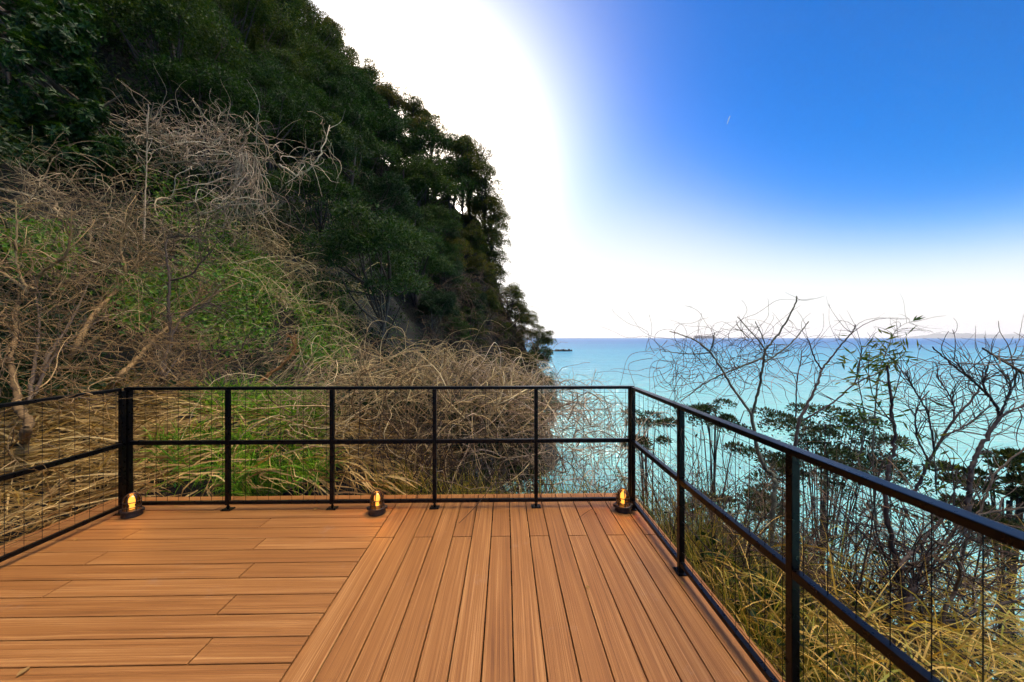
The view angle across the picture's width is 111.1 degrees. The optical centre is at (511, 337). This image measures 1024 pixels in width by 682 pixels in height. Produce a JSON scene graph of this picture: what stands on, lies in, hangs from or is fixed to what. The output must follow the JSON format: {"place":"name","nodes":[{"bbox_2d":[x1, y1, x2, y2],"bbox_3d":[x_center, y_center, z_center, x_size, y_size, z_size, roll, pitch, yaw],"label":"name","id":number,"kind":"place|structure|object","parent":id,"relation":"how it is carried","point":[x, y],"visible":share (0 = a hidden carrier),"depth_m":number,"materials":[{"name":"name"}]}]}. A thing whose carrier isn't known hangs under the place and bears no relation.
{"place":"outdoors","nodes":[
{"label":"outdoors","id":0,"kind":"place"},
{"bbox_2d":[0,2,557,542],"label":"hill","id":1,"kind":"structure","parent":0,"point":[410,310],"depth_m":10.26,"materials":[{"name":"green plant"}]},
{"bbox_2d":[0,157,65,451],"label":"vine tangle","id":2,"kind":"object","parent":1,"relation":"on","point":[15,293],"visible":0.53,"depth_m":4.90,"materials":[{"name":"plant"}]},
{"bbox_2d":[0,192,119,455],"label":"bare sapling","id":3,"kind":"object","parent":1,"relation":"on","point":[25,431],"visible":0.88,"depth_m":4.77,"materials":[{"name":"brown plant"}]},
{"bbox_2d":[0,0,128,190],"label":"broadleaf tree","id":4,"kind":"object","parent":1,"relation":"on","point":[31,31],"visible":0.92,"depth_m":9.14,"materials":[{"name":"green plant"}]},
{"bbox_2d":[8,0,138,59],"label":"evergreen tree","id":5,"kind":"object","parent":1,"relation":"on","point":[98,23],"visible":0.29,"depth_m":13.62,"materials":[{"name":"green plant"}]},
{"bbox_2d":[0,217,161,399],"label":"bare sapling","id":6,"kind":"object","parent":1,"relation":"on","point":[42,375],"visible":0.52,"depth_m":4.84,"materials":[{"name":"brown plant"}]},
{"bbox_2d":[0,110,252,330],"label":"vine tangle","id":7,"kind":"object","parent":1,"relation":"on","point":[78,229],"visible":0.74,"depth_m":7.92,"materials":[{"name":"brown plant"}]},
{"bbox_2d":[55,186,197,378],"bbox_3d":[-7.341,-1.218,6.247,1.983,3.780,3.351,0,0,-13],"label":"bare sapling","id":8,"kind":"object","parent":1,"relation":"on","point":[148,258],"visible":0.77,"depth_m":6.85,"materials":[{"name":"brown plant"}]},
{"bbox_2d":[0,183,284,470],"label":"vine tangle","id":9,"kind":"object","parent":1,"relation":"on","point":[123,344],"visible":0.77,"depth_m":4.73,"materials":[{"name":"brown plant"}]},
{"bbox_2d":[122,86,180,239],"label":"bare sapling","id":10,"kind":"object","parent":1,"relation":"on","point":[146,170],"visible":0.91,"depth_m":9.10,"materials":[{"name":"plant"}]},
{"bbox_2d":[88,0,217,92],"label":"evergreen tree","id":11,"kind":"object","parent":1,"relation":"on","point":[140,44],"visible":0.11,"depth_m":15.29,"materials":[{"name":"green plant"}]},
{"bbox_2d":[83,0,251,138],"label":"evergreen tree","id":12,"kind":"object","parent":1,"relation":"on","point":[175,19],"visible":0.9,"depth_m":12.63,"materials":[{"name":"green plant"}]},
{"bbox_2d":[90,255,246,394],"bbox_3d":[-6.141,-0.414,6.369,1.606,2.652,3.684,0,0,-9],"label":"bare sapling","id":13,"kind":"object","parent":1,"relation":"on","point":[165,329],"visible":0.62,"depth_m":6.83,"materials":[{"name":"brown plant"}]},
{"bbox_2d":[0,163,364,376],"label":"creeper leaves","id":14,"kind":"object","parent":1,"relation":"on","point":[245,275],"visible":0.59,"depth_m":8.45,"materials":[{"name":"green plant"}]},
{"bbox_2d":[110,173,276,386],"bbox_3d":[-5.147,-0.793,5.732,2.336,3.492,1.716,0,0,38],"label":"bare sapling","id":15,"kind":"object","parent":1,"relation":"on","point":[170,326],"visible":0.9,"depth_m":5.91,"materials":[{"name":"brown plant"}]},
{"bbox_2d":[125,46,274,177],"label":"evergreen tree","id":16,"kind":"object","parent":1,"relation":"on","point":[237,106],"visible":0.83,"depth_m":12.82,"materials":[{"name":"green plant"}]},
{"bbox_2d":[164,0,236,82],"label":"evergreen tree","id":17,"kind":"object","parent":1,"relation":"on","point":[225,19],"visible":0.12,"depth_m":18.87,"materials":[{"name":"green plant"}]},
{"bbox_2d":[81,66,344,245],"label":"hanging vines","id":18,"kind":"object","parent":1,"relation":"on","point":[167,138],"visible":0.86,"depth_m":11.01,"materials":[{"name":"plant"}]},
{"bbox_2d":[162,26,265,115],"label":"evergreen tree","id":19,"kind":"object","parent":1,"relation":"on","point":[196,53],"visible":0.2,"depth_m":17.04,"materials":[{"name":"green plant"}]},
{"bbox_2d":[0,365,467,549],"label":"dry grass","id":20,"kind":"structure","parent":1,"relation":"on","point":[52,453],"depth_m":3.78,"materials":[{"name":"plant"}]},
{"bbox_2d":[133,364,350,496],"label":"green grass","id":21,"kind":"structure","parent":1,"relation":"on","point":[311,462],"depth_m":4.02,"materials":[{"name":"green plant"}]},
{"bbox_2d":[201,44,291,140],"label":"evergreen tree","id":22,"kind":"object","parent":1,"relation":"on","point":[277,72],"visible":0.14,"depth_m":18.22,"materials":[{"name":"green plant"}]},
{"bbox_2d":[101,279,396,404],"bbox_3d":[-5.085,0.116,9.046,5.833,3.122,9.004,0,0,-1],"label":"vine tangle","id":23,"kind":"object","parent":1,"relation":"on","point":[272,352],"visible":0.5,"depth_m":6.97,"materials":[{"name":"brown plant"}]},
{"bbox_2d":[207,465,296,496],"bbox_3d":[-2.625,1.476,3.650,0.937,0.296,0.698,0,0,-1],"label":"grass tuft","id":24,"kind":"object","parent":1,"relation":"on","point":[253,490],"visible":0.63,"depth_m":3.56,"materials":[{"name":"green plant"}]},
{"bbox_2d":[112,155,404,360],"bbox_3d":[-7.681,-2.490,12.553,7.437,8.480,10.591,0,0,-17],"label":"vine tangle","id":25,"kind":"object","parent":1,"relation":"on","point":[273,248],"visible":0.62,"depth_m":11.15,"materials":[{"name":"bark"}]},
{"bbox_2d":[214,0,312,69],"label":"evergreen tree","id":26,"kind":"object","parent":1,"relation":"on","point":[251,8],"visible":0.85,"depth_m":25.24,"materials":[{"name":"green plant"}]},
{"bbox_2d":[204,56,324,172],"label":"evergreen tree","id":27,"kind":"object","parent":1,"relation":"on","point":[267,99],"visible":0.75,"depth_m":17.65,"materials":[{"name":"green plant"}]},
{"bbox_2d":[0,3,532,409],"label":"undergrowth","id":28,"kind":"object","parent":1,"relation":"on","point":[8,144],"visible":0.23,"depth_m":9.21,"materials":[{"name":"brown plant"}]},
{"bbox_2d":[253,39,321,109],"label":"evergreen tree","id":29,"kind":"object","parent":1,"relation":"on","point":[281,56],"visible":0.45,"depth_m":23.85,"materials":[{"name":"green plant"}]},
{"bbox_2d":[266,72,344,126],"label":"evergreen tree","id":30,"kind":"object","parent":1,"relation":"on","point":[319,99],"visible":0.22,"depth_m":23.83,"materials":[{"name":"green plant"}]},
{"bbox_2d":[273,30,349,81],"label":"evergreen tree","id":31,"kind":"object","parent":1,"relation":"on","point":[332,66],"visible":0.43,"depth_m":28.83,"materials":[{"name":"green plant"}]},
{"bbox_2d":[257,108,368,224],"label":"evergreen tree","id":32,"kind":"object","parent":1,"relation":"on","point":[351,169],"visible":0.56,"depth_m":20.48,"materials":[{"name":"green plant"}]},
{"bbox_2d":[258,157,368,263],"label":"evergreen tree","id":33,"kind":"object","parent":1,"relation":"on","point":[328,186],"visible":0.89,"depth_m":14.68,"materials":[{"name":"green plant"}]},
{"bbox_2d":[276,40,366,123],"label":"evergreen tree","id":34,"kind":"object","parent":1,"relation":"on","point":[310,51],"visible":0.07,"depth_m":29.24,"materials":[{"name":"green plant"}]},
{"bbox_2d":[271,101,374,203],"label":"evergreen tree","id":35,"kind":"object","parent":1,"relation":"on","point":[342,145],"visible":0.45,"depth_m":20.72,"materials":[{"name":"green plant"}]},
{"bbox_2d":[300,0,345,48],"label":"ridge tree","id":36,"kind":"object","parent":1,"relation":"on","point":[328,19],"visible":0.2,"depth_m":44.82,"materials":[{"name":"green plant"}]},
{"bbox_2d":[280,56,370,166],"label":"evergreen tree","id":37,"kind":"object","parent":1,"relation":"on","point":[332,86],"visible":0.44,"depth_m":26.68,"materials":[{"name":"green plant"}]},
{"bbox_2d":[296,8,358,77],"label":"evergreen tree","id":38,"kind":"object","parent":1,"relation":"on","point":[323,33],"visible":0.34,"depth_m":32.13,"materials":[{"name":"green plant"}]},
{"bbox_2d":[322,64,389,135],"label":"evergreen tree","id":39,"kind":"object","parent":1,"relation":"on","point":[358,79],"visible":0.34,"depth_m":31.41,"materials":[{"name":"green plant"}]},
{"bbox_2d":[284,194,436,349],"bbox_3d":[-5.434,-1.844,13.293,5.152,6.818,4.422,0,0,-12],"label":"evergreen tree","id":40,"kind":"object","parent":1,"relation":"on","point":[356,238],"visible":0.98,"depth_m":12.38,"materials":[{"name":"green plant"}]},
{"bbox_2d":[327,95,396,189],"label":"evergreen tree","id":41,"kind":"object","parent":1,"relation":"on","point":[371,143],"visible":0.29,"depth_m":28.77,"materials":[{"name":"green plant"}]},
{"bbox_2d":[345,92,410,170],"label":"evergreen tree","id":42,"kind":"object","parent":1,"relation":"on","point":[387,116],"visible":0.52,"depth_m":32.95,"materials":[{"name":"green plant"}]},
{"bbox_2d":[356,139,408,195],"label":"evergreen tree","id":43,"kind":"object","parent":1,"relation":"on","point":[378,172],"visible":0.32,"depth_m":31.85,"materials":[{"name":"green plant"}]},
{"bbox_2d":[349,165,424,252],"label":"evergreen tree","id":44,"kind":"object","parent":1,"relation":"on","point":[387,187],"visible":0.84,"depth_m":24.40,"materials":[{"name":"green plant"}]},
{"bbox_2d":[362,111,414,173],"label":"evergreen tree","id":45,"kind":"object","parent":1,"relation":"on","point":[407,149],"visible":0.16,"depth_m":36.80,"materials":[{"name":"green plant"}]},
{"bbox_2d":[368,78,411,113],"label":"ridge tree","id":46,"kind":"object","parent":1,"relation":"on","point":[389,93],"visible":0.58,"depth_m":44.43,"materials":[{"name":"green plant"}]},
{"bbox_2d":[0,493,784,681],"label":"deck","id":47,"kind":"structure","parent":1,"relation":"on","point":[423,592],"depth_m":2.08,"materials":[{"name":"brown wood"}]},
{"bbox_2d":[0,388,125,561],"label":"deck railing","id":48,"kind":"object","parent":47,"relation":"on","point":[120,445],"visible":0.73,"depth_m":2.75,"materials":[{"name":"black metal"}]},
{"bbox_2d":[119,492,144,518],"bbox_3d":[-3.288,1.438,3.041,0.140,0.203,0.140,0,0,27],"label":"deck lamp","id":49,"kind":"object","parent":47,"relation":"on","point":[132,510],"visible":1,"depth_m":3.02,"materials":[{"name":"black metal"}]},
{"bbox_2d":[366,490,386,516],"bbox_3d":[-1.185,1.438,3.084,0.140,0.203,0.140,0,0,41],"label":"deck lamp","id":50,"kind":"object","parent":47,"relation":"on","point":[377,508],"visible":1,"depth_m":3.06,"materials":[{"name":"black metal"}]},
{"bbox_2d":[124,385,633,510],"bbox_3d":[-1.165,0.990,3.178,4.596,1.100,0.068,0,0,-1],"label":"deck railing","id":51,"kind":"object","parent":47,"relation":"on","point":[228,442],"visible":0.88,"depth_m":3.16,"materials":[{"name":"black metal"}]},
{"bbox_2d":[613,488,632,513],"bbox_3d":[0.988,1.438,3.129,0.140,0.203,0.140,0,0,-44],"label":"deck lamp","id":52,"kind":"object","parent":47,"relation":"on","point":[622,506],"visible":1,"depth_m":3.10,"materials":[{"name":"black metal"}]},
{"bbox_2d":[631,387,1023,681],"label":"deck railing","id":53,"kind":"object","parent":47,"relation":"on","point":[796,578],"visible":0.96,"depth_m":1.39,"materials":[{"name":"black metal"}]},
{"bbox_2d":[366,218,435,301],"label":"evergreen tree","id":54,"kind":"object","parent":1,"relation":"on","point":[411,250],"visible":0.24,"depth_m":18.66,"materials":[{"name":"green plant"}]},
{"bbox_2d":[181,314,625,493],"bbox_3d":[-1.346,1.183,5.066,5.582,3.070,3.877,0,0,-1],"label":"vine mound","id":55,"kind":"object","parent":1,"relation":"on","point":[413,378],"visible":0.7,"depth_m":4.51,"materials":[{"name":"plant"}]},
{"bbox_2d":[371,221,456,308],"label":"evergreen tree","id":56,"kind":"object","parent":1,"relation":"on","point":[434,267],"visible":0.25,"depth_m":24.92,"materials":[{"name":"green plant"}]},
{"bbox_2d":[385,154,446,225],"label":"evergreen tree","id":57,"kind":"object","parent":1,"relation":"on","point":[414,162],"visible":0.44,"depth_m":32.36,"materials":[{"name":"green plant"}]},
{"bbox_2d":[400,91,433,129],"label":"ridge tree","id":58,"kind":"object","parent":1,"relation":"on","point":[416,105],"visible":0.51,"depth_m":44.81,"materials":[{"name":"green plant"}]},
{"bbox_2d":[393,205,444,273],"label":"evergreen tree","id":59,"kind":"object","parent":1,"relation":"on","point":[427,218],"visible":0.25,"depth_m":30.60,"materials":[{"name":"green plant"}]},
{"bbox_2d":[392,160,459,227],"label":"evergreen tree","id":60,"kind":"object","parent":1,"relation":"on","point":[442,184],"visible":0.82,"depth_m":32.29,"materials":[{"name":"green plant"}]},
{"bbox_2d":[404,112,450,194],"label":"ridge tree","id":61,"kind":"object","parent":1,"relation":"on","point":[434,117],"visible":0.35,"depth_m":43.04,"materials":[{"name":"green plant"}]},
{"bbox_2d":[312,383,548,493],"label":"leafy undergrowth","id":62,"kind":"object","parent":1,"relation":"on","point":[459,446],"visible":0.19,"depth_m":5.42,"materials":[{"name":"brown plant"}]},
{"bbox_2d":[393,120,473,198],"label":"evergreen tree","id":63,"kind":"object","parent":1,"relation":"on","point":[437,141],"visible":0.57,"depth_m":39.62,"materials":[{"name":"green plant"}]},
{"bbox_2d":[410,150,457,201],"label":"evergreen tree","id":64,"kind":"object","parent":1,"relation":"on","point":[431,159],"visible":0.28,"depth_m":37.32,"materials":[{"name":"green plant"}]},
{"bbox_2d":[416,284,460,344],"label":"evergreen tree","id":65,"kind":"object","parent":1,"relation":"on","point":[440,298],"visible":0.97,"depth_m":23.84,"materials":[{"name":"green plant"}]},
{"bbox_2d":[419,203,464,241],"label":"evergreen tree","id":66,"kind":"object","parent":1,"relation":"on","point":[450,223],"visible":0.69,"depth_m":32.19,"materials":[{"name":"green plant"}]},
{"bbox_2d":[425,253,463,294],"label":"evergreen tree","id":67,"kind":"object","parent":1,"relation":"on","point":[457,263],"visible":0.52,"depth_m":30.64,"materials":[{"name":"green plant"}]},
{"bbox_2d":[426,158,486,220],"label":"evergreen tree","id":68,"kind":"object","parent":1,"relation":"on","point":[460,183],"visible":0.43,"depth_m":40.03,"materials":[{"name":"green plant"}]},
{"bbox_2d":[443,134,491,223],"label":"ridge tree","id":69,"kind":"object","parent":1,"relation":"on","point":[475,156],"visible":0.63,"depth_m":41.65,"materials":[{"name":"green plant"}]},
{"bbox_2d":[399,253,540,382],"bbox_3d":[-3.739,-2.167,31.275,8.332,14.843,26.561,0,0,19],"label":"dry creeper","id":70,"kind":"object","parent":1,"relation":"on","point":[452,336],"visible":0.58,"depth_m":31.32,"materials":[{"name":"brown plant"}]},
{"bbox_2d":[452,220,490,261],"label":"cliff tree","id":71,"kind":"object","parent":1,"relation":"on","point":[470,233],"visible":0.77,"depth_m":38.94,"materials":[{"name":"green plant"}]},
{"bbox_2d":[458,161,502,241],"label":"ridge tree","id":72,"kind":"object","parent":1,"relation":"on","point":[483,177],"visible":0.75,"depth_m":41.44,"materials":[{"name":"green plant"}]},
{"bbox_2d":[464,253,500,290],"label":"cliff tree","id":73,"kind":"object","parent":1,"relation":"on","point":[477,264],"visible":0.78,"depth_m":38.31,"materials":[{"name":"green plant"}]},
{"bbox_2d":[355,445,618,494],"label":"standing grass","id":74,"kind":"structure","parent":1,"relation":"on","point":[464,490],"depth_m":3.80,"materials":[{"name":"brown plant"}]},
{"bbox_2d":[470,186,511,250],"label":"cliff tree","id":75,"kind":"object","parent":1,"relation":"on","point":[498,216],"visible":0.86,"depth_m":41.61,"materials":[{"name":"green plant"}]},
{"bbox_2d":[475,220,511,261],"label":"cliff tree","id":76,"kind":"object","parent":1,"relation":"on","point":[495,235],"visible":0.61,"depth_m":41.55,"materials":[{"name":"green plant"}]},
{"bbox_2d":[316,344,671,525],"bbox_3d":[0.016,1.611,4.372,4.931,3.095,3.142,0,0,8],"label":"brushwood","id":77,"kind":"object","parent":1,"relation":"on","point":[419,453],"visible":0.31,"depth_m":4.11,"materials":[{"name":"brown plant"}]},
{"bbox_2d":[498,282,529,321],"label":"cliff tree","id":78,"kind":"object","parent":1,"relation":"on","point":[515,291],"visible":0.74,"depth_m":43.12,"materials":[{"name":"green plant"}]},
{"bbox_2d":[527,324,557,362],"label":"cliff tree","id":79,"kind":"object","parent":1,"relation":"on","point":[544,340],"visible":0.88,"depth_m":43.27,"materials":[{"name":"green plant"}]},
{"bbox_2d":[387,306,739,520],"bbox_3d":[0.417,1.170,4.926,4.830,3.138,4.245,0,0,-1],"label":"vine mound","id":80,"kind":"object","parent":1,"relation":"on","point":[573,410],"visible":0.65,"depth_m":4.59,"materials":[{"name":"brown plant"}]},
{"bbox_2d":[619,408,676,510],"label":"shore tree","id":81,"kind":"object","parent":1,"relation":"on","point":[664,439],"visible":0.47,"depth_m":7.74,"materials":[{"name":"green plant"}]},
{"bbox_2d":[560,429,892,606],"bbox_3d":[2.233,3.258,4.950,4.055,4.306,5.789,0,0,-1],"label":"bare shrub","id":82,"kind":"object","parent":1,"relation":"on","point":[695,505],"visible":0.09,"depth_m":3.84,"materials":[{"name":"brown plant"}]},
{"bbox_2d":[672,398,782,520],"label":"shore tree","id":83,"kind":"object","parent":1,"relation":"on","point":[705,408],"visible":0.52,"depth_m":8.82,"materials":[{"name":"green plant"}]},
{"bbox_2d":[579,401,878,588],"bbox_3d":[2.211,1.708,3.860,3.777,2.111,2.432,0,0,-36],"label":"shoot thicket","id":84,"kind":"object","parent":1,"relation":"on","point":[696,514],"visible":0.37,"depth_m":3.63,"materials":[{"name":"brown plant"}]},
{"bbox_2d":[685,486,784,566],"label":"shore tree","id":85,"kind":"object","parent":1,"relation":"on","point":[751,495],"visible":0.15,"depth_m":5.38,"materials":[{"name":"green plant"}]},
{"bbox_2d":[569,445,1021,681],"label":"bare shrub","id":86,"kind":"object","parent":1,"relation":"on","point":[756,591],"visible":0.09,"depth_m":3.04,"materials":[{"name":"brown plant"}]},
{"bbox_2d":[579,462,1016,681],"bbox_3d":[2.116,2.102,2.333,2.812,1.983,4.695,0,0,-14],"label":"slope grass","id":87,"kind":"structure","parent":1,"relation":"on","point":[741,596],"depth_m":2.23,"materials":[{"name":"plant"}]},
{"bbox_2d":[662,292,822,622],"bbox_3d":[1.943,0.921,2.895,1.276,2.652,0.721,0,0,-1],"label":"bare sapling","id":88,"kind":"object","parent":87,"relation":"on","point":[774,492],"visible":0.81,"depth_m":2.91,"materials":[{"name":"brown plant"}]},
{"bbox_2d":[646,422,986,640],"bbox_3d":[2.478,1.757,3.293,2.303,2.049,3.187,0,0,26],"label":"shoot thicket","id":89,"kind":"object","parent":87,"relation":"on","point":[815,534],"visible":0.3,"depth_m":2.67,"materials":[{"name":"brown plant"}]},
{"bbox_2d":[685,512,928,681],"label":"slope brushwood","id":90,"kind":"object","parent":1,"relation":"on","point":[784,584],"visible":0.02,"depth_m":2.54,"materials":[{"name":"brown plant"}]},
{"bbox_2d":[722,402,949,584],"bbox_3d":[6.761,7.636,7.342,4.568,12.436,2.830,0,0,-29],"label":"shore tree","id":91,"kind":"object","parent":1,"relation":"on","point":[829,430],"visible":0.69,"depth_m":7.29,"materials":[{"name":"green plant"}]},
{"bbox_2d":[764,297,945,446],"bbox_3d":[2.979,0.584,3.229,1.308,2.017,0.750,0,0,-1],"label":"bare sapling","id":92,"kind":"object","parent":1,"relation":"on","point":[803,412],"visible":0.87,"depth_m":3.21,"materials":[{"name":"brown plant"}]},
{"bbox_2d":[695,502,1023,681],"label":"golden grass","id":93,"kind":"structure","parent":1,"relation":"on","point":[969,640],"depth_m":1.70,"materials":[{"name":"yellow plant"}]},
{"bbox_2d":[703,423,1023,680],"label":"shoot thicket","id":94,"kind":"object","parent":1,"relation":"on","point":[935,554],"visible":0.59,"depth_m":2.00,"materials":[{"name":"brown plant"}]},
{"bbox_2d":[725,478,1023,681],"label":"bare shrub","id":95,"kind":"object","parent":1,"relation":"on","point":[994,629],"visible":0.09,"depth_m":2.53,"materials":[{"name":"brown plant"}]},
{"bbox_2d":[781,352,1023,681],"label":"bare sapling","id":96,"kind":"object","parent":1,"relation":"on","point":[908,598],"visible":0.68,"depth_m":1.95,"materials":[{"name":"brown plant"}]},
{"bbox_2d":[825,294,981,533],"bbox_3d":[2.752,0.525,2.583,0.769,1.738,0.812,0,0,32],"label":"bamboo","id":97,"kind":"object","parent":1,"relation":"on","point":[876,382],"visible":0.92,"depth_m":2.58,"materials":[{"name":"green plant"}]},
{"bbox_2d":[862,340,1023,491],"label":"bare sapling","id":98,"kind":"object","parent":1,"relation":"on","point":[916,432],"visible":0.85,"depth_m":2.35,"materials":[{"name":"brown plant"}]},
{"bbox_2d":[891,316,1023,674],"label":"bare sapling","id":99,"kind":"object","parent":1,"relation":"on","point":[960,564],"visible":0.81,"depth_m":1.74,"materials":[{"name":"brown plant"}]},
{"bbox_2d":[909,320,1023,534],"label":"bare sapling","id":100,"kind":"object","parent":1,"relation":"on","point":[980,447],"visible":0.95,"depth_m":2.09,"materials":[{"name":"brown plant"}]},
{"bbox_2d":[920,447,1023,677],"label":"shore tree","id":101,"kind":"object","parent":1,"relation":"on","point":[1017,496],"visible":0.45,"depth_m":4.50,"materials":[{"name":"green plant"}]},
{"bbox_2d":[296,0,1023,337],"label":"sky","id":102,"kind":"structure","parent":0,"point":[868,153],"materials":[{"name":"blue"}]},
{"bbox_2d":[598,298,856,471],"bbox_3d":[1.751,0.231,2.967,2.140,1.086,1.405,0,0,-16],"label":"bare sapling","id":103,"kind":"object","parent":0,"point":[730,359],"visible":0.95,"depth_m":2.90,"materials":[{"name":"brown plant"}]},
{"bbox_2d":[504,338,1023,681],"bbox_3d":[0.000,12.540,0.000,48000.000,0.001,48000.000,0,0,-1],"label":"sea","id":104,"kind":"structure","parent":0,"point":[602,355],"depth_m":75.03,"materials":[{"name":"liquid"}]},
{"bbox_2d":[896,332,1023,337],"bbox_3d":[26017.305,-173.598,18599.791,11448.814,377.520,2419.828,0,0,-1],"label":"hills","id":105,"kind":"structure","parent":0,"point":[957,335],"depth_m":18017.06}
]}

